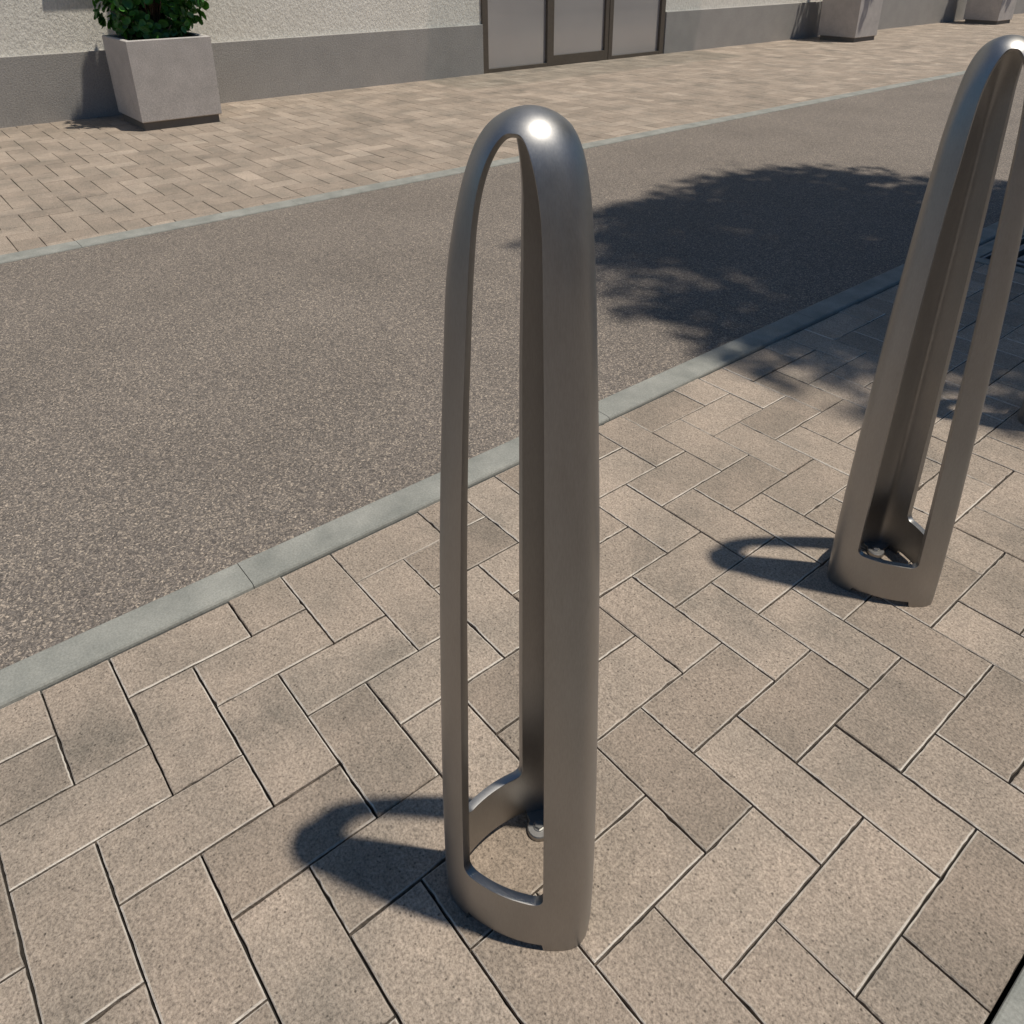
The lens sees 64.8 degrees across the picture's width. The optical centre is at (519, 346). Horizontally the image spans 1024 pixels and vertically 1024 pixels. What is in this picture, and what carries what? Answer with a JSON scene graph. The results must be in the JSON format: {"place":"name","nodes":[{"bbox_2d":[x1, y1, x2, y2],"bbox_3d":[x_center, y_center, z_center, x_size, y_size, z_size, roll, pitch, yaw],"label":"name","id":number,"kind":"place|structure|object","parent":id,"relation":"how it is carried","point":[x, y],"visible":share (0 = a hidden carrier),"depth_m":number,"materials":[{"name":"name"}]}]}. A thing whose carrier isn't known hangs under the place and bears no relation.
{"place":"outdoors","nodes":[
{"label":"outdoors","id":0,"kind":"place"},
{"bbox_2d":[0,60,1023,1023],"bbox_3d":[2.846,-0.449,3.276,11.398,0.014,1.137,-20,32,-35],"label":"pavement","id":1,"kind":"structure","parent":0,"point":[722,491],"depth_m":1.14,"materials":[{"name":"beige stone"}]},
{"bbox_2d":[0,71,965,263],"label":"kerb","id":2,"kind":"structure","parent":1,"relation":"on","point":[67,246],"depth_m":3.84,"materials":[{"name":"concrete"}]},
{"bbox_2d":[0,221,998,708],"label":"kerb","id":3,"kind":"structure","parent":1,"relation":"on","point":[86,651],"depth_m":1.57,"materials":[{"name":"concrete"}]},
{"bbox_2d":[0,0,1023,127],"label":"building","id":4,"kind":"structure","parent":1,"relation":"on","point":[54,66],"depth_m":6.79,"materials":[{"name":"paint"}]},
{"bbox_2d":[481,0,665,73],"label":"door","id":5,"kind":"structure","parent":4,"relation":"in","point":[518,34],"depth_m":8.07,"materials":[{"name":"grey glass"}]},
{"bbox_2d":[440,105,599,950],"bbox_3d":[0.015,0.245,0.796,0.179,0.936,0.178,-20,32,-35],"label":"bollard","id":6,"kind":"object","parent":1,"relation":"on","point":[547,786],"visible":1,"depth_m":0.74,"materials":[{"name":"metal"}]},
{"bbox_2d":[827,35,1023,606],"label":"bollard","id":7,"kind":"object","parent":1,"relation":"on","point":[876,520],"visible":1,"depth_m":1.29,"materials":[{"name":"metal"}]},
{"bbox_2d":[975,229,1023,274],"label":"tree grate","id":8,"kind":"object","parent":1,"relation":"in","point":[983,254],"visible":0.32,"depth_m":3.05,"materials":[{"name":"metal"}]},
{"bbox_2d":[1018,398,1023,424],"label":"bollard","id":9,"kind":"object","parent":1,"relation":"on","point":[1021,416],"visible":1,"depth_m":1.97,"materials":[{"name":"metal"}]},
{"bbox_2d":[0,66,1023,669],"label":"road","id":10,"kind":"structure","parent":0,"point":[184,408],"depth_m":2.50,"materials":[{"name":"grey asphalt"}]},
{"bbox_2d":[0,13,1023,254],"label":"pavement","id":11,"kind":"structure","parent":0,"point":[68,181],"depth_m":5.31,"materials":[{"name":"beige stone"}]},
{"bbox_2d":[102,32,221,130],"bbox_3d":[-2.375,-1.781,5.383,0.524,0.546,0.524,-20,32,-35],"label":"planter","id":12,"kind":"object","parent":11,"relation":"on","point":[163,83],"visible":0.99,"depth_m":5.20,"materials":[{"name":"concrete"}]},
{"bbox_2d":[92,0,208,40],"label":"shrub","id":13,"kind":"object","parent":12,"relation":"on","point":[143,19],"visible":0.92,"depth_m":5.17,"materials":[{"name":"green plant"}]},
{"bbox_2d":[818,0,882,41],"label":"planter","id":14,"kind":"object","parent":11,"relation":"on","point":[849,20],"visible":1,"depth_m":10.09,"materials":[{"name":"concrete"}]},
{"bbox_2d":[963,0,1016,24],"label":"planter","id":15,"kind":"object","parent":11,"relation":"on","point":[994,12],"visible":1,"depth_m":12.43,"materials":[{"name":"concrete"}]},
{"label":"road","id":16,"kind":"structure","parent":0,"visible":0},
{"bbox_2d":[991,966,1023,1023],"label":"kerb","id":17,"kind":"structure","parent":16,"relation":"on","point":[1011,1010],"depth_m":0.88,"materials":[{"name":"concrete"}]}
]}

